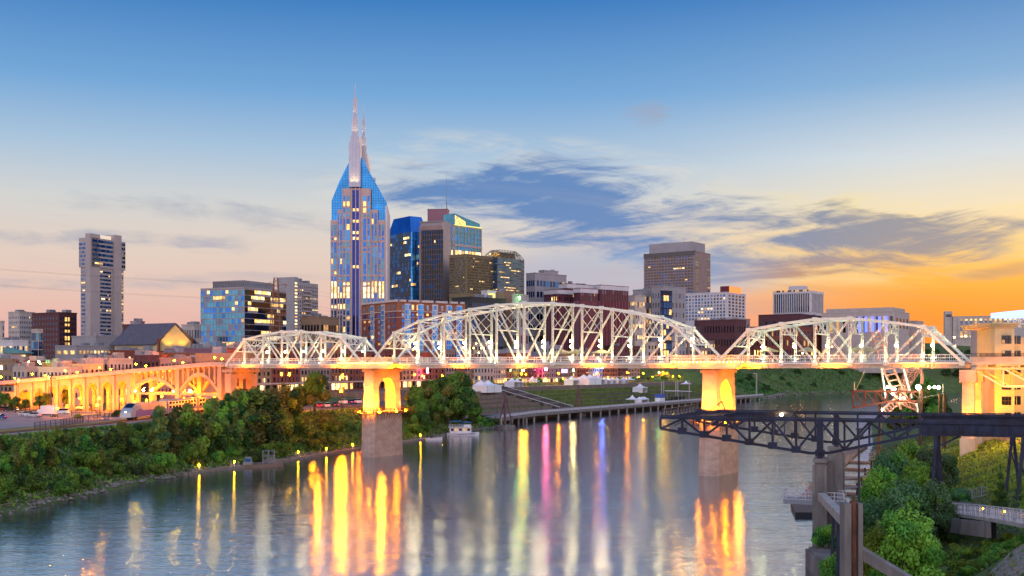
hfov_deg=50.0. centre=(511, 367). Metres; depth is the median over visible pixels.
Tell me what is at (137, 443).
bush
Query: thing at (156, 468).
bush
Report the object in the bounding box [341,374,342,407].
street lamp
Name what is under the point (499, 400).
retaining wall
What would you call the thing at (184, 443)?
bush
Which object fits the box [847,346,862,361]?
party umbrella
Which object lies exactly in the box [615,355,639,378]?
riverfront brick building
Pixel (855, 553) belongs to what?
paired post
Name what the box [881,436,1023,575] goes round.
undergrowth
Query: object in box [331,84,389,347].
spired skyscraper
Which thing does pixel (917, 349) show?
stone annexe
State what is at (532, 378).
canopy tent
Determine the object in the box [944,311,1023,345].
pillared courthouse
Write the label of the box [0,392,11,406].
broad tree
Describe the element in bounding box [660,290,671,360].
dark glass stair tower
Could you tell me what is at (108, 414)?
metal fence
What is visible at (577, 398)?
mooring dolphin
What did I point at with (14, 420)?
parking lot
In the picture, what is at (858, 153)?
sky
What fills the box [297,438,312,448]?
bush
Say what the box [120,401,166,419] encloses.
train car
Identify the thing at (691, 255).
window
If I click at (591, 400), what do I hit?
lawn terrace
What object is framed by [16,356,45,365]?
brick shop
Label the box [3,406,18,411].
parked car
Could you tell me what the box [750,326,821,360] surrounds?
red brick hall
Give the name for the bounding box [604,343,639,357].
city block
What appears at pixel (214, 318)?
window
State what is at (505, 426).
mooring dolphin
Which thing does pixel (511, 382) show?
peaked tent
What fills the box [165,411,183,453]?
slender tree
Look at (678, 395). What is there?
stage
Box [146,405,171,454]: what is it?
slender tree
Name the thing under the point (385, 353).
riverfront brick building
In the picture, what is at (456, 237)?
window
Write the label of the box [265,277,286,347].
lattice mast
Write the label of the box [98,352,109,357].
warehouse
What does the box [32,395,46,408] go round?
broad tree
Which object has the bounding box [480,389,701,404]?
lawn terrace
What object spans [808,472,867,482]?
boom arm
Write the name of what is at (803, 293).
window
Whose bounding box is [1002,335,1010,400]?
window frame
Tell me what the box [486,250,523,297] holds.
banded glass office
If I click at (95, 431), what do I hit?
vine covered tree
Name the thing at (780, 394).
stones
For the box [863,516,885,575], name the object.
leafy tree
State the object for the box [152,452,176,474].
bush
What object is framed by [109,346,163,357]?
brick shop
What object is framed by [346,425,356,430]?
bush
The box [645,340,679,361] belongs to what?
city block
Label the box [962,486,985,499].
handrail fence
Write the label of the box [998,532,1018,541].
bush
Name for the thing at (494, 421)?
bush
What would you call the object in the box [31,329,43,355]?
glass lantern tower
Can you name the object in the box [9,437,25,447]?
bush
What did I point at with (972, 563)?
bush
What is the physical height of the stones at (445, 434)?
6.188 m
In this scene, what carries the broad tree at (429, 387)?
on the ground at (951, 383)
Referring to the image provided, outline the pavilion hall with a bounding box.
[3,347,32,355]
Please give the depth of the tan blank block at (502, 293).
734.48 m
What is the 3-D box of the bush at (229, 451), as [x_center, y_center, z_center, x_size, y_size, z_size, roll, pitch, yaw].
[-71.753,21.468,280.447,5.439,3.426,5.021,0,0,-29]
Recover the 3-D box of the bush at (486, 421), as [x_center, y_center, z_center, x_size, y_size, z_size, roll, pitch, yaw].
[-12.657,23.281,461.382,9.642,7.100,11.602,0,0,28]
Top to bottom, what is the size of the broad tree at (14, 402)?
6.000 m
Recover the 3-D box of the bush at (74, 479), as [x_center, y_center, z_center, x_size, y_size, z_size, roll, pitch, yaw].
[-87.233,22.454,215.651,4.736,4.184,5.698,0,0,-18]
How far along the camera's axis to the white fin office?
1213.20 m
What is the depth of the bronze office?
787.15 m
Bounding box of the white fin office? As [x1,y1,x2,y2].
[773,286,823,315]
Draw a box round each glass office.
[200,280,286,347]
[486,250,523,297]
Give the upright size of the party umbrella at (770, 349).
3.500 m
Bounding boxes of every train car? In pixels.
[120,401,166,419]
[159,397,196,415]
[195,396,216,412]
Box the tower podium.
[71,333,117,345]
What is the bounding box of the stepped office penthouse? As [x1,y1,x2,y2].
[538,270,557,273]
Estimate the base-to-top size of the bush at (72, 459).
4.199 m
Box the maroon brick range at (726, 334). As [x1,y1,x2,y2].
[694,318,746,360]
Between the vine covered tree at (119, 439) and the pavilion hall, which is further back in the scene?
the pavilion hall
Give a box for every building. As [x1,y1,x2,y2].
[0,321,4,339]
[0,337,28,353]
[54,343,114,358]
[195,346,271,396]
[227,345,299,391]
[300,347,330,395]
[310,343,348,390]
[349,345,402,388]
[349,352,370,390]
[402,353,421,387]
[405,351,444,381]
[438,349,471,377]
[471,355,475,383]
[494,349,527,381]
[494,358,505,382]
[528,356,541,379]
[531,352,558,381]
[537,350,576,380]
[577,353,601,377]
[577,360,588,377]
[595,355,617,378]
[603,353,627,378]
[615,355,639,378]
[686,286,745,338]
[960,322,1023,440]
[970,310,1023,369]
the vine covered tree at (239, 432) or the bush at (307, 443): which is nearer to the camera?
the vine covered tree at (239, 432)
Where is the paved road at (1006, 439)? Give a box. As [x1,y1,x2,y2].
[998,437,1020,442]
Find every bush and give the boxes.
[0,459,11,472]
[0,477,14,501]
[2,482,15,495]
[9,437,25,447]
[14,473,45,491]
[47,480,73,494]
[54,449,64,459]
[56,472,80,488]
[66,451,91,465]
[68,430,90,443]
[73,473,91,484]
[76,466,93,477]
[78,449,111,475]
[106,462,124,474]
[110,410,120,416]
[125,464,148,476]
[129,438,143,450]
[130,422,151,432]
[145,464,163,474]
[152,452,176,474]
[179,443,207,465]
[180,436,187,448]
[196,411,208,420]
[199,453,209,462]
[210,451,226,461]
[221,446,240,456]
[242,450,263,461]
[246,428,260,442]
[255,442,278,454]
[268,440,289,455]
[291,442,306,450]
[295,429,314,437]
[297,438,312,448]
[310,431,329,438]
[310,439,326,450]
[317,436,327,444]
[327,436,337,443]
[335,442,342,447]
[336,419,347,428]
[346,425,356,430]
[402,423,423,433]
[412,421,432,430]
[467,417,478,423]
[476,416,491,426]
[485,416,502,426]
[811,524,836,548]
[818,552,839,575]
[939,550,952,566]
[946,559,964,571]
[947,543,968,561]
[951,548,977,559]
[952,559,968,570]
[957,566,978,575]
[965,560,985,568]
[968,546,981,554]
[972,545,992,559]
[978,540,993,547]
[978,553,998,567]
[983,547,1006,559]
[988,541,1007,555]
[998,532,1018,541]
[1002,539,1021,551]
[1007,535,1023,547]
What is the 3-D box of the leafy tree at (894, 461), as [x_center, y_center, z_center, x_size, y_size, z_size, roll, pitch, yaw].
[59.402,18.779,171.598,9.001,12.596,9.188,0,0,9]
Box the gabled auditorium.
[110,323,198,350]
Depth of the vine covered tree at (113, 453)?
242.72 m
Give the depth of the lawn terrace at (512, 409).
574.37 m
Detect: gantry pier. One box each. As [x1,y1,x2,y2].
[812,457,837,551]
[827,446,844,498]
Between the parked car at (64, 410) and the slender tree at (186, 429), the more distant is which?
the parked car at (64, 410)
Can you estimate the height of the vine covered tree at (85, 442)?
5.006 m
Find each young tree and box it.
[988,464,1010,512]
[1010,478,1023,511]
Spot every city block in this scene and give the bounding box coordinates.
[467,338,494,383]
[494,346,530,355]
[529,341,563,354]
[568,348,599,355]
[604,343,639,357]
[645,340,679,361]
[686,338,714,360]
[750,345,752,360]
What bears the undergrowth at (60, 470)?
on the ground at (951, 383)
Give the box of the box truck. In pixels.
[37,405,57,416]
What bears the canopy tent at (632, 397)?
on the wharf
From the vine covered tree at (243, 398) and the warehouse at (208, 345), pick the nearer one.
the vine covered tree at (243, 398)
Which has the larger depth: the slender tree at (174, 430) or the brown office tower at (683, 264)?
the brown office tower at (683, 264)
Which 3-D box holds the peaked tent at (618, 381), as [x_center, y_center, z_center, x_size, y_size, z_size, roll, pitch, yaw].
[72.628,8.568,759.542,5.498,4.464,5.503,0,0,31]
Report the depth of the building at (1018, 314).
290.00 m
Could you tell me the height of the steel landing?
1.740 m
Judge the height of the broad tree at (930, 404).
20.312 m
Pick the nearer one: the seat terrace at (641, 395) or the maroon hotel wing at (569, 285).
the seat terrace at (641, 395)
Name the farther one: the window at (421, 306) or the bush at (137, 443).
the window at (421, 306)
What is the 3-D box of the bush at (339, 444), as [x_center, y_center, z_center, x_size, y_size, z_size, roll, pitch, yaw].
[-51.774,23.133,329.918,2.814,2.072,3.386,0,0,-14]
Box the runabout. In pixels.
[425,435,441,439]
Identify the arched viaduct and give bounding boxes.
[0,360,259,411]
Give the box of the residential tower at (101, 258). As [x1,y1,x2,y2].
[79,233,124,335]
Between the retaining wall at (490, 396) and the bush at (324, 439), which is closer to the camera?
the bush at (324, 439)
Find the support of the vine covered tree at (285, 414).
on the ground at (951, 383)
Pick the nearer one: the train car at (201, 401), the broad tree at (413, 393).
the train car at (201, 401)
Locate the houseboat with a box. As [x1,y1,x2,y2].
[447,421,478,435]
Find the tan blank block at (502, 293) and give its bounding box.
[496,289,513,346]
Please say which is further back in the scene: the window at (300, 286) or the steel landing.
the window at (300, 286)
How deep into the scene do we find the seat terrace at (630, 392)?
702.67 m
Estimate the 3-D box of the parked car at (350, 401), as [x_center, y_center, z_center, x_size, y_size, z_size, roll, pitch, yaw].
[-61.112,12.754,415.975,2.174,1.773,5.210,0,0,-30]
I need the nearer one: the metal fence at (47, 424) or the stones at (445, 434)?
the metal fence at (47, 424)
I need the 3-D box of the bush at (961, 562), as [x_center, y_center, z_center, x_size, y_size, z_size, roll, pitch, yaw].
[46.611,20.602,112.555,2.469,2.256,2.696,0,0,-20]
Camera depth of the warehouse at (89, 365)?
443.05 m
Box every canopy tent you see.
[526,376,538,381]
[626,395,636,403]
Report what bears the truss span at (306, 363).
on the bridge pier at (382, 433)
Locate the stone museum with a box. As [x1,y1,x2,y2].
[821,307,909,372]
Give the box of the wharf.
[481,394,764,424]
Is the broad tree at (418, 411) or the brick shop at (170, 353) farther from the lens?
the brick shop at (170, 353)
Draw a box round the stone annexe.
[909,321,923,370]
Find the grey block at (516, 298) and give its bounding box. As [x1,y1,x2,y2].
[511,294,528,349]
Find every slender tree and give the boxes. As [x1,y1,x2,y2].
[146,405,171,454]
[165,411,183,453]
[184,416,195,442]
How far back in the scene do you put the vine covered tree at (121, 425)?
264.50 m
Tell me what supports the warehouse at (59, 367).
on the ground at (951, 383)
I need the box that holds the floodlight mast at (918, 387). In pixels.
[916,384,943,448]
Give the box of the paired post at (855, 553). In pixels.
[840,497,911,575]
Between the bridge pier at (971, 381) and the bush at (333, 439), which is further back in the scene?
the bush at (333, 439)
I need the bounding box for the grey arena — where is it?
[122,321,140,330]
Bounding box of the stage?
[665,390,690,400]
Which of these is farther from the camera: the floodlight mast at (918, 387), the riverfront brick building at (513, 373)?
the riverfront brick building at (513, 373)
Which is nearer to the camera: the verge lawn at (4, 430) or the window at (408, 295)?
the verge lawn at (4, 430)
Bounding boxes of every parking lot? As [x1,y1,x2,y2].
[0,411,141,428]
[344,400,406,408]
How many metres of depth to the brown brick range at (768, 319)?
1135.87 m
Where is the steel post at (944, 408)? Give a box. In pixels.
[938,394,945,449]
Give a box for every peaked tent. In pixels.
[504,378,519,386]
[515,379,523,386]
[564,376,578,384]
[604,377,610,383]
[614,378,621,383]
[632,384,647,392]
[634,397,648,403]
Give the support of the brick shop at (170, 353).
on the ground at (951, 383)
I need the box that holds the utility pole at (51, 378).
[46,376,55,404]
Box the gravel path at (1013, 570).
[988,544,1023,575]
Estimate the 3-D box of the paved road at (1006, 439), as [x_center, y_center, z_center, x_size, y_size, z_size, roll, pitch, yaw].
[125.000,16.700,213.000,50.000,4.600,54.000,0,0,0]
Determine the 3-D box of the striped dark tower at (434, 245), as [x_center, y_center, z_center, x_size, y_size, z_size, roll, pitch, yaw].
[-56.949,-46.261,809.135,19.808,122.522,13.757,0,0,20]
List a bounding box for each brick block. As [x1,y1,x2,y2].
[130,318,144,323]
[722,317,749,360]
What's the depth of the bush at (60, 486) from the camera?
208.19 m
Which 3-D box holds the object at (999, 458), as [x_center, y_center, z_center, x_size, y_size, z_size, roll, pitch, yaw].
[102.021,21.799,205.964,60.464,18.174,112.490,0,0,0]
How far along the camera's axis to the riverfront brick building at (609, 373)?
813.24 m
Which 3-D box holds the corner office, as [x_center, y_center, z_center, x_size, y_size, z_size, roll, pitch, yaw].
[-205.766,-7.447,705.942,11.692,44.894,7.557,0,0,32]
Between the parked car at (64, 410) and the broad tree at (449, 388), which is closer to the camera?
the parked car at (64, 410)
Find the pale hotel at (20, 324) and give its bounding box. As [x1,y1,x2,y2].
[8,310,34,351]
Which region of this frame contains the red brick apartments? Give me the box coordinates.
[361,298,464,373]
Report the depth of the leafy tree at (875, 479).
159.06 m
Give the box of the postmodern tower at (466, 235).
[444,213,481,255]
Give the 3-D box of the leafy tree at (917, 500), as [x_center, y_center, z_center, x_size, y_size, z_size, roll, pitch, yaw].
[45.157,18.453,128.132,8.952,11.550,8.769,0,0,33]
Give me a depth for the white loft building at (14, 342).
614.54 m
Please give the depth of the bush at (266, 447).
291.83 m
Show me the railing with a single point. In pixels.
(968, 507)
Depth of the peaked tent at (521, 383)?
633.75 m
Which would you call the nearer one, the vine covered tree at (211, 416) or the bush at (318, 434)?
the vine covered tree at (211, 416)
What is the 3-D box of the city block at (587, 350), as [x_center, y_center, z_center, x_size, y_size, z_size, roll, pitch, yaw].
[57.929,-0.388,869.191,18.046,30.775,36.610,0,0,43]
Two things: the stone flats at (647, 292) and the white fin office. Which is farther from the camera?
the white fin office
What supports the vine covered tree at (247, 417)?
on the ground at (951, 383)
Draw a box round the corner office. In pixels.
[181,321,200,343]
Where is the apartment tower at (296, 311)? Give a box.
[278,277,317,347]
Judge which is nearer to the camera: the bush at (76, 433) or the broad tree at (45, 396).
the bush at (76, 433)
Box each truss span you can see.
[225,330,384,367]
[372,301,725,367]
[716,316,973,367]
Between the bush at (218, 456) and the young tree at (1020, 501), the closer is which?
the young tree at (1020, 501)
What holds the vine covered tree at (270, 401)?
on the ground at (951, 383)
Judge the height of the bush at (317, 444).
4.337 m
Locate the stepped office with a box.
[526,272,566,344]
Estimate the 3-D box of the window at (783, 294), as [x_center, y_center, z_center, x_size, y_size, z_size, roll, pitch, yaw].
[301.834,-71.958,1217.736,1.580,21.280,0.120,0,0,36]
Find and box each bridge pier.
[352,368,410,457]
[690,369,745,475]
[959,370,984,456]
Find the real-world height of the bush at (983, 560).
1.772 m
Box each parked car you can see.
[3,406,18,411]
[19,411,31,415]
[25,412,41,416]
[58,408,69,413]
[347,399,355,403]
[352,398,361,403]
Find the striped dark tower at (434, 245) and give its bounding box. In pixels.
[419,220,450,302]
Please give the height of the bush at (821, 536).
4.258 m
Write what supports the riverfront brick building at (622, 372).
on the ground at (951, 383)
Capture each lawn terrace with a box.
[465,393,740,416]
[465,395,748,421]
[479,387,701,399]
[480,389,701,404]
[482,392,701,408]
[496,384,701,394]
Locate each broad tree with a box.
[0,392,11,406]
[8,396,22,412]
[18,399,30,410]
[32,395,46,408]
[41,393,52,403]
[61,388,67,407]
[288,385,305,410]
[297,370,332,415]
[403,385,428,414]
[409,399,430,425]
[420,378,446,405]
[428,392,453,428]
[436,374,471,425]
[448,371,474,422]
[450,386,477,425]
[468,389,482,425]
[886,393,918,443]
[899,374,946,439]
[925,349,931,356]
[941,368,950,375]
[941,396,952,412]
[952,368,963,375]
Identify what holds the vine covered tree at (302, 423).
on the ground at (951, 383)
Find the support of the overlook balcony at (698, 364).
on the bridge pier at (717, 457)
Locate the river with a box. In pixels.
[0,393,961,575]
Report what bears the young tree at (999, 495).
on the ground at (951, 383)
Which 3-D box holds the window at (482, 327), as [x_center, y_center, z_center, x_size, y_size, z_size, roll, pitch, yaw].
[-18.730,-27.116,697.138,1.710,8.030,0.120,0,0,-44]
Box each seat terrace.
[586,390,685,394]
[596,392,694,397]
[607,395,701,400]
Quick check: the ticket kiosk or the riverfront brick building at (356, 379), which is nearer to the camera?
the riverfront brick building at (356, 379)
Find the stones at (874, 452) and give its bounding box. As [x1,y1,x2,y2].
[851,449,876,498]
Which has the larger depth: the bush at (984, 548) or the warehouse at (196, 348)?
the warehouse at (196, 348)
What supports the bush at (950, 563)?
on the ground at (951, 383)
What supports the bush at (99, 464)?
on the ground at (951, 383)
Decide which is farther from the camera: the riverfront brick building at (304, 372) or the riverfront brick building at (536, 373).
the riverfront brick building at (536, 373)
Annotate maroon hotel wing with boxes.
[544,289,572,350]
[558,281,595,289]
[573,288,597,350]
[596,285,628,349]
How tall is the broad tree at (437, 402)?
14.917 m
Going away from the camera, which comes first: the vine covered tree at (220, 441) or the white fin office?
the vine covered tree at (220, 441)
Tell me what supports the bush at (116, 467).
on the ground at (951, 383)
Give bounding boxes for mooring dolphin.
[494,393,514,428]
[571,385,585,415]
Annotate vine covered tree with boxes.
[0,435,8,451]
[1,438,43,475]
[11,433,46,467]
[29,433,60,467]
[50,426,67,446]
[73,434,95,453]
[81,425,99,441]
[102,427,135,454]
[105,447,122,463]
[117,421,130,433]
[141,428,155,448]
[171,400,222,446]
[203,395,239,425]
[206,421,228,454]
[207,410,220,420]
[208,417,236,446]
[215,388,248,419]
[229,386,259,404]
[231,411,259,438]
[232,424,253,450]
[240,386,292,434]
[240,405,268,439]
[244,408,286,447]
[266,421,289,441]
[278,382,303,422]
[280,410,294,435]
[284,406,298,418]
[293,415,311,435]
[315,409,341,431]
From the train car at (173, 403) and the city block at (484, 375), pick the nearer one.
the train car at (173, 403)
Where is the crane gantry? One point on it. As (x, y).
(936, 425)
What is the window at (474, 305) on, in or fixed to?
in the flat glass block at (478, 300)
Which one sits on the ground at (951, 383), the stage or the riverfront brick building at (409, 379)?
the riverfront brick building at (409, 379)
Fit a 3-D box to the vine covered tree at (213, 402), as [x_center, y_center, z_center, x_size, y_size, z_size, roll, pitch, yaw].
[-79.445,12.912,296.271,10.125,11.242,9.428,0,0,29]
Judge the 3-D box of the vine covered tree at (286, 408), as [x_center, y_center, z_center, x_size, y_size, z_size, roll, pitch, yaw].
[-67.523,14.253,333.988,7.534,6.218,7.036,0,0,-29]
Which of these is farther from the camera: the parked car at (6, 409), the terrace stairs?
the terrace stairs
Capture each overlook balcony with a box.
[337,357,428,368]
[670,355,767,368]
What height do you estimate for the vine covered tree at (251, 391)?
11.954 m
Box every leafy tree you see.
[849,495,864,507]
[857,464,897,503]
[862,496,884,544]
[863,448,912,489]
[863,477,933,553]
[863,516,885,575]
[867,502,945,575]
[896,438,926,468]
[899,458,931,496]
[913,445,951,496]
[921,478,963,545]
[942,452,960,485]
[947,487,972,509]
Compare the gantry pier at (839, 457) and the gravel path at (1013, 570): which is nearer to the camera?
the gravel path at (1013, 570)
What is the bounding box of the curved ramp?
[941,503,1023,541]
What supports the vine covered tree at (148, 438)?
on the ground at (951, 383)
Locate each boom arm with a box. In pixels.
[807,482,862,492]
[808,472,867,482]
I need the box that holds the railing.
[953,502,989,514]
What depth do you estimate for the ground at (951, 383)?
466.19 m
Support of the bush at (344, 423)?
on the ground at (951, 383)
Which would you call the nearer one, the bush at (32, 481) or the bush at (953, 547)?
the bush at (953, 547)
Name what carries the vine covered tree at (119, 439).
on the ground at (951, 383)
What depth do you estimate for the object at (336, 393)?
499.77 m
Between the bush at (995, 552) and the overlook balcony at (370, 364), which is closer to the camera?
the bush at (995, 552)
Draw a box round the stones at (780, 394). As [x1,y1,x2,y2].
[762,390,891,398]
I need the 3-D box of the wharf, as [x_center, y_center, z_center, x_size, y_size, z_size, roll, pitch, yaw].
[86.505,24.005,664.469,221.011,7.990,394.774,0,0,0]
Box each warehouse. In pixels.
[12,362,42,390]
[37,361,82,405]
[63,353,97,361]
[72,358,104,403]
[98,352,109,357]
[104,352,133,402]
[164,344,211,352]
[191,343,227,352]
[300,313,339,348]
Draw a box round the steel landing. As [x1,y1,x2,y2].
[783,488,845,505]
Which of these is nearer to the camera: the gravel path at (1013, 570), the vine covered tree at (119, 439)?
the gravel path at (1013, 570)
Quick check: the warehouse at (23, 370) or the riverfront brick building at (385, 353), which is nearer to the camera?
the warehouse at (23, 370)
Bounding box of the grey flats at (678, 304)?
[651,284,685,360]
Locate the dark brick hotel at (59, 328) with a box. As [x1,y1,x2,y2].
[31,309,76,359]
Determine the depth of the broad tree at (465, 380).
437.61 m
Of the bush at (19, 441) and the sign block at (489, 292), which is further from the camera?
the sign block at (489, 292)
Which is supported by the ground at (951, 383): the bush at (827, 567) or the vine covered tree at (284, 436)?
the vine covered tree at (284, 436)
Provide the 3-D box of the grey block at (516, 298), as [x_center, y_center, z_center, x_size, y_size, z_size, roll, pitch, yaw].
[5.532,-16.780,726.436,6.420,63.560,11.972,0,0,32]
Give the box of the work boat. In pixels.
[241,450,282,467]
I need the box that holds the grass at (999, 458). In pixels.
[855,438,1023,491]
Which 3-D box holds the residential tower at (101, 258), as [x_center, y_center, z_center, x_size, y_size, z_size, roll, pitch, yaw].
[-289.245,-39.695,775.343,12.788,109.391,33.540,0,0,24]
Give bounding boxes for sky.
[0,0,1023,342]
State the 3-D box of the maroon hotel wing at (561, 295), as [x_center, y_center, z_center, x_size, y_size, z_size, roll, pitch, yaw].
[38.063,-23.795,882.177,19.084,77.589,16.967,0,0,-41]
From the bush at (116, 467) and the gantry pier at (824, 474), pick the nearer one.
the gantry pier at (824, 474)
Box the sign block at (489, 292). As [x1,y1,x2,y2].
[481,290,496,297]
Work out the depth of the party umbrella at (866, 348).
242.86 m
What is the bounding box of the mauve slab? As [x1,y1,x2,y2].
[427,196,449,220]
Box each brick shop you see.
[0,354,21,390]
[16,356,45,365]
[41,359,76,366]
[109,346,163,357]
[130,350,168,397]
[159,348,194,356]
[159,354,194,399]
[227,343,256,348]
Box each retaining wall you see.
[400,390,408,394]
[400,391,495,399]
[479,394,507,398]
[479,398,519,403]
[481,402,531,407]
[944,518,990,537]
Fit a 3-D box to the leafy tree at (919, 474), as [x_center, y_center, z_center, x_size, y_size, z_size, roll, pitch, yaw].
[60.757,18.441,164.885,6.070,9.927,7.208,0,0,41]
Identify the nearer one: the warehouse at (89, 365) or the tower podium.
the warehouse at (89, 365)
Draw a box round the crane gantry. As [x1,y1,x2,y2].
[659,401,1023,515]
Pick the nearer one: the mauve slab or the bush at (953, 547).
the bush at (953, 547)
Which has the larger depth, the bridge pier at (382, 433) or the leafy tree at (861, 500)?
the bridge pier at (382, 433)
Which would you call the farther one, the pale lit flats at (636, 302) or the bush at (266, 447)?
the pale lit flats at (636, 302)
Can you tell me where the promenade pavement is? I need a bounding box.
[344,382,692,400]
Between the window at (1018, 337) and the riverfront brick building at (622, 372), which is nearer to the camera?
the window at (1018, 337)
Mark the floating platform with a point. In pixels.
(801, 510)
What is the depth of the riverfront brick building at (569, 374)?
749.77 m
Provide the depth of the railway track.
271.06 m
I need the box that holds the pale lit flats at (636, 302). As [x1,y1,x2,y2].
[628,293,645,361]
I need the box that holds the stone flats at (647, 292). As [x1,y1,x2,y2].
[633,288,651,341]
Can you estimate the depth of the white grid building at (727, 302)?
1089.29 m
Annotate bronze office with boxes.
[449,254,492,301]
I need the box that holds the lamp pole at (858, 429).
[854,428,863,501]
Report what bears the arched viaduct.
on the ground at (951, 383)
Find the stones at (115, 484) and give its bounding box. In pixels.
[0,442,361,515]
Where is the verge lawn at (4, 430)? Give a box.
[0,416,150,431]
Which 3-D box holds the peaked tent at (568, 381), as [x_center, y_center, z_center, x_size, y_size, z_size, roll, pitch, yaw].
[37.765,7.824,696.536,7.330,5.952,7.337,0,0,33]
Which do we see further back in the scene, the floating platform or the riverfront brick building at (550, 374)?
the riverfront brick building at (550, 374)
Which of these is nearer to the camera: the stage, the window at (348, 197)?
the stage
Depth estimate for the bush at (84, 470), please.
224.70 m
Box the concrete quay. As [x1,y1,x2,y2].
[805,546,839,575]
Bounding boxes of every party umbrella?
[554,349,567,353]
[568,349,584,353]
[593,349,610,361]
[759,347,778,361]
[798,347,817,361]
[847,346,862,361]
[859,346,877,350]
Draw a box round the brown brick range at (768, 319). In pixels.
[758,314,821,327]
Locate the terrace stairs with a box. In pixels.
[502,385,573,408]
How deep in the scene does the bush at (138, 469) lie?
241.65 m
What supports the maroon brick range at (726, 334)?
on the ground at (951, 383)
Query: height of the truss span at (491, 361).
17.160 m
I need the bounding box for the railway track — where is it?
[0,412,204,433]
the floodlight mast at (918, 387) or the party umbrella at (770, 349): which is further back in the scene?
the floodlight mast at (918, 387)
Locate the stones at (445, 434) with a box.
[422,421,494,435]
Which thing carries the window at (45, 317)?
in the dark brick hotel at (59, 328)
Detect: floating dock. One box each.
[178,435,444,475]
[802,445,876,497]
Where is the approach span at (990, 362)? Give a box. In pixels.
[971,353,1023,386]
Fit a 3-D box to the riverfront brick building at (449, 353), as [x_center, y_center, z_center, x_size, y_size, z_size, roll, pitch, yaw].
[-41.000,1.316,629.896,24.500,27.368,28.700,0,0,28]
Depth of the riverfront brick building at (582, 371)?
771.27 m
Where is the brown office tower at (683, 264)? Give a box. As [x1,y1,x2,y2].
[644,236,710,293]
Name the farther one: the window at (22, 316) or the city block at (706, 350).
the city block at (706, 350)
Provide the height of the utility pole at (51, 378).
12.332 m
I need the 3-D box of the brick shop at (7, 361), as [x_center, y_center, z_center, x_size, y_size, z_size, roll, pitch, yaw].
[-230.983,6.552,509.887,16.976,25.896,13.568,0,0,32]
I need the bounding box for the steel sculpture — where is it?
[871,331,923,416]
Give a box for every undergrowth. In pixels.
[0,407,485,507]
[699,368,905,397]
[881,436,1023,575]
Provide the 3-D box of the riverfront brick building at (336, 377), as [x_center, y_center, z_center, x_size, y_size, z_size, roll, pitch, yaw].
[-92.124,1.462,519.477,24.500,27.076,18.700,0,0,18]
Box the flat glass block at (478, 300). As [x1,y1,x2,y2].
[451,294,505,349]
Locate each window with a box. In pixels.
[9,316,31,351]
[33,317,74,359]
[79,239,124,334]
[201,290,285,346]
[295,286,317,328]
[332,196,383,346]
[364,305,461,361]
[391,232,418,300]
[422,230,441,300]
[451,227,480,252]
[454,257,492,292]
[455,215,465,224]
[466,303,499,347]
[481,319,483,331]
[493,259,523,297]
[527,281,554,340]
[646,255,709,292]
[757,331,808,360]
[783,294,784,312]
[794,294,795,311]
[803,293,804,311]
[1017,336,1020,343]
[1017,396,1020,404]
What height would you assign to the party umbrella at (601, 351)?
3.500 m
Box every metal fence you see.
[34,413,109,428]
[71,410,110,416]
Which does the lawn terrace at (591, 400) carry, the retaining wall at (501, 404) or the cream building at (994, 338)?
the retaining wall at (501, 404)
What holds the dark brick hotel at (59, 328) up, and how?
on the ground at (951, 383)
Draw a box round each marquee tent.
[472,380,501,392]
[575,374,601,384]
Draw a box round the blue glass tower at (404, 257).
[390,216,422,300]
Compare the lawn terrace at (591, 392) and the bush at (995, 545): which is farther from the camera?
the lawn terrace at (591, 392)
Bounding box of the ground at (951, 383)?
[0,343,1023,575]
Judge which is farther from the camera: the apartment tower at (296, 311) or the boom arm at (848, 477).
the apartment tower at (296, 311)
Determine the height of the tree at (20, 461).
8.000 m
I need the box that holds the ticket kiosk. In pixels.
[655,394,664,401]
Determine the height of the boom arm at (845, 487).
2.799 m
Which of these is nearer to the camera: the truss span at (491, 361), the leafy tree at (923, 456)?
the leafy tree at (923, 456)
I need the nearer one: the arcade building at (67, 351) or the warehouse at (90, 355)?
the warehouse at (90, 355)
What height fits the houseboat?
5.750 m
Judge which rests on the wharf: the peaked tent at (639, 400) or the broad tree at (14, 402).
the peaked tent at (639, 400)
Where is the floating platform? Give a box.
[791,504,811,516]
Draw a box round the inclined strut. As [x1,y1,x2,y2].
[818,493,839,575]

